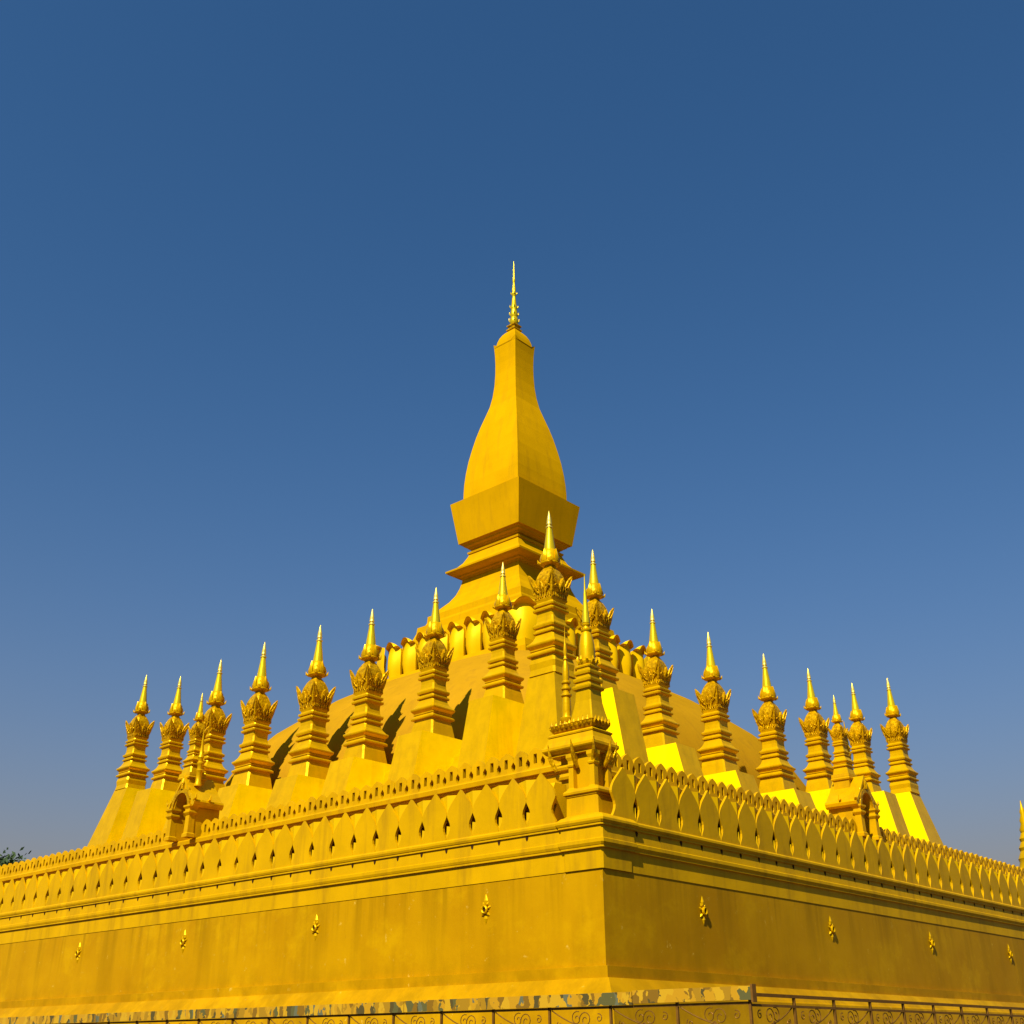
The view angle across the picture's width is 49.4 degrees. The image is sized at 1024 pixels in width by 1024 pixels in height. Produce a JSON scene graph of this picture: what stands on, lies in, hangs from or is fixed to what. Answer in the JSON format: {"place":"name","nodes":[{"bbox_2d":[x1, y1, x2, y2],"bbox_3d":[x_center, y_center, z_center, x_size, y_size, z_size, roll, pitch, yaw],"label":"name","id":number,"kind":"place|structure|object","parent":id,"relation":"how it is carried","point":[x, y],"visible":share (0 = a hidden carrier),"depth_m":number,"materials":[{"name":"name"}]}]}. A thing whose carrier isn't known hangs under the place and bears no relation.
{"place":"outdoors","nodes":[
{"label":"outdoors","id":0,"kind":"place"},
{"bbox_2d":[0,0,1023,865],"label":"sky","id":1,"kind":"structure","parent":0,"point":[257,257],"materials":[{"name":"blue"}]},
{"bbox_2d":[224,262,805,791],"bbox_3d":[0.193,1.214,63.084,28.260,38.315,28.260,-22,-33,37],"label":"stupa","id":2,"kind":"object","parent":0,"point":[514,488],"visible":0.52,"depth_m":59.89,"materials":[{"name":"gold metal"}]},
{"bbox_2d":[825,695,882,840],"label":"arched gate","id":3,"kind":"structure","parent":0,"point":[850,796],"depth_m":42.98,"materials":[{"name":"gold metal"}]},
{"bbox_2d":[1018,801,1023,867],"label":"temple spire","id":4,"kind":"structure","parent":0,"point":[1021,839],"depth_m":75.19,"materials":[{"name":"gold metal"}]},
{"bbox_3d":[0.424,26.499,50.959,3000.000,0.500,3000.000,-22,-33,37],"label":"ground","id":5,"kind":"structure","parent":0,"visible":0},
{"bbox_2d":[0,847,30,866],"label":"tree","id":6,"kind":"object","parent":5,"relation":"on","point":[3,860],"visible":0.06,"depth_m":83.42,"materials":[{"name":"green plant"}]},
{"bbox_2d":[0,773,614,1023],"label":"petal wall","id":7,"kind":"structure","parent":5,"relation":"on","point":[482,893],"depth_m":29.53,"materials":[{"name":"gold metal"}]},
{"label":"walkway","id":8,"kind":"structure","parent":7,"relation":"on","visible":0},
{"bbox_2d":[0,763,561,884],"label":"terrace wall","id":9,"kind":"structure","parent":8,"relation":"on","point":[549,773],"depth_m":37.03,"materials":[{"name":"gold metal"}]},
{"bbox_2d":[0,828,173,877],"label":"balustrade","id":10,"kind":"object","parent":9,"relation":"on","point":[129,844],"visible":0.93,"depth_m":46.51,"materials":[{"name":"gold metal"}]},
{"bbox_2d":[87,675,154,847],"bbox_3d":[-19.779,13.236,55.865,2.301,10.550,2.249,-22,-33,37],"label":"stupa","id":11,"kind":"object","parent":9,"relation":"on","point":[132,770],"visible":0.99,"depth_m":55.42,"materials":[{"name":"gold metal"}]},
{"bbox_2d":[121,676,188,840],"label":"stupa","id":12,"kind":"object","parent":9,"relation":"on","point":[148,813],"visible":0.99,"depth_m":53.00,"materials":[{"name":"gold metal"}]},
{"bbox_2d":[163,693,223,841],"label":"arched gate","id":13,"kind":"structure","parent":9,"relation":"on","point":[194,804],"depth_m":42.40,"materials":[{"name":"gold metal"}]},
{"bbox_2d":[163,660,231,829],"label":"stupa","id":14,"kind":"object","parent":9,"relation":"on","point":[217,721],"visible":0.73,"depth_m":51.80,"materials":[{"name":"gold metal"}]},
{"bbox_2d":[218,643,277,819],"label":"stupa","id":15,"kind":"object","parent":9,"relation":"on","point":[248,790],"visible":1,"depth_m":48.95,"materials":[{"name":"gold metal"}]},
{"bbox_2d":[266,625,335,809],"bbox_3d":[-8.673,9.266,46.801,1.637,9.773,3.143,-22,-33,37],"label":"stupa","id":16,"kind":"object","parent":9,"relation":"on","point":[311,753],"visible":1,"depth_m":46.46,"materials":[{"name":"gold metal"}]},
{"bbox_2d":[321,609,390,796],"bbox_3d":[-6.110,8.310,44.681,1.565,9.642,3.143,-22,-33,37],"label":"stupa","id":17,"kind":"object","parent":9,"relation":"on","point":[361,764],"visible":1,"depth_m":44.28,"materials":[{"name":"gold metal"}]},
{"bbox_2d":[200,747,560,836],"bbox_3d":[-4.820,9.250,36.217,18.070,0.644,0.500,-22,-33,37],"label":"balustrade","id":18,"kind":"object","parent":9,"relation":"on","point":[520,761],"visible":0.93,"depth_m":35.30,"materials":[{"name":"gold metal"}]},
{"bbox_2d":[388,587,461,782],"bbox_3d":[-3.265,7.211,42.348,1.464,9.580,3.143,-22,-33,37],"label":"stupa","id":19,"kind":"object","parent":9,"relation":"on","point":[430,743],"visible":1,"depth_m":41.89,"materials":[{"name":"gold metal"}]},
{"bbox_2d":[458,563,523,768],"bbox_3d":[-0.576,6.125,40.164,1.328,9.628,3.143,-22,-33,37],"label":"stupa","id":20,"kind":"object","parent":9,"relation":"on","point":[493,721],"visible":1,"depth_m":39.51,"materials":[{"name":"gold metal"}]},
{"bbox_2d":[0,984,756,1023],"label":"railing","id":21,"kind":"object","parent":5,"relation":"on","point":[442,1007],"visible":1,"depth_m":14.71,"materials":[{"name":"brown metal"}]},
{"bbox_2d":[602,767,1023,1023],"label":"petal wall","id":22,"kind":"structure","parent":5,"relation":"on","point":[708,891],"depth_m":29.48,"materials":[{"name":"gold metal"}]},
{"bbox_2d":[542,574,637,871],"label":"corner pavilion","id":23,"kind":"structure","parent":22,"relation":"on","point":[582,746],"depth_m":26.42,"materials":[{"name":"gold metal"}]},
{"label":"walkway","id":24,"kind":"structure","parent":22,"relation":"on","visible":0},
{"bbox_2d":[612,771,1023,880],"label":"terrace wall","id":25,"kind":"structure","parent":24,"relation":"on","point":[614,772],"depth_m":36.71,"materials":[{"name":"gold metal"}]},
{"bbox_2d":[516,511,576,754],"bbox_3d":[1.438,4.615,38.660,2.330,11.032,2.330,-22,-33,37],"label":"stupa","id":26,"kind":"object","parent":25,"relation":"on","point":[542,708],"visible":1,"depth_m":38.79,"materials":[{"name":"gold metal"}]},
{"bbox_2d":[575,549,648,763],"bbox_3d":[3.427,6.008,40.806,3.143,10.360,1.450,-22,-33,37],"label":"stupa","id":27,"kind":"object","parent":25,"relation":"on","point":[622,715],"visible":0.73,"depth_m":40.21,"materials":[{"name":"gold metal"}]},
{"bbox_2d":[637,609,702,777],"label":"stupa","id":28,"kind":"object","parent":25,"relation":"on","point":[663,746],"visible":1,"depth_m":42.85,"materials":[{"name":"gold metal"}]},
{"bbox_2d":[695,633,759,793],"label":"stupa","id":29,"kind":"object","parent":25,"relation":"on","point":[718,751],"visible":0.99,"depth_m":45.68,"materials":[{"name":"gold metal"}]},
{"bbox_2d":[611,753,857,834],"bbox_3d":[7.143,9.255,36.341,0.500,0.642,16.802,-22,-33,37],"label":"balustrade","id":30,"kind":"object","parent":25,"relation":"on","point":[639,768],"visible":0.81,"depth_m":35.87,"materials":[{"name":"gold metal"}]},
{"bbox_2d":[752,654,815,809],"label":"stupa","id":31,"kind":"object","parent":25,"relation":"on","point":[775,769],"visible":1,"depth_m":48.79,"materials":[{"name":"gold metal"}]},
{"bbox_2d":[798,668,833,813],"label":"stupa","id":32,"kind":"object","parent":25,"relation":"on","point":[818,769],"visible":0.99,"depth_m":51.98,"materials":[{"name":"gold metal"}]},
{"bbox_2d":[847,683,909,836],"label":"stupa","id":33,"kind":"object","parent":25,"relation":"on","point":[859,737],"visible":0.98,"depth_m":54.97,"materials":[{"name":"gold metal"}]},
{"bbox_2d":[880,678,943,845],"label":"stupa","id":34,"kind":"object","parent":25,"relation":"on","point":[901,773],"visible":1,"depth_m":58.05,"materials":[{"name":"gold metal"}]},
{"bbox_2d":[880,827,1023,879],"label":"balustrade","id":35,"kind":"object","parent":25,"relation":"on","point":[922,845],"visible":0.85,"depth_m":47.46,"materials":[{"name":"gold metal"}]},
{"bbox_2d":[752,993,1023,1023],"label":"railing","id":36,"kind":"object","parent":5,"relation":"on","point":[794,1006],"visible":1,"depth_m":14.02,"materials":[{"name":"brown metal"}]}
]}

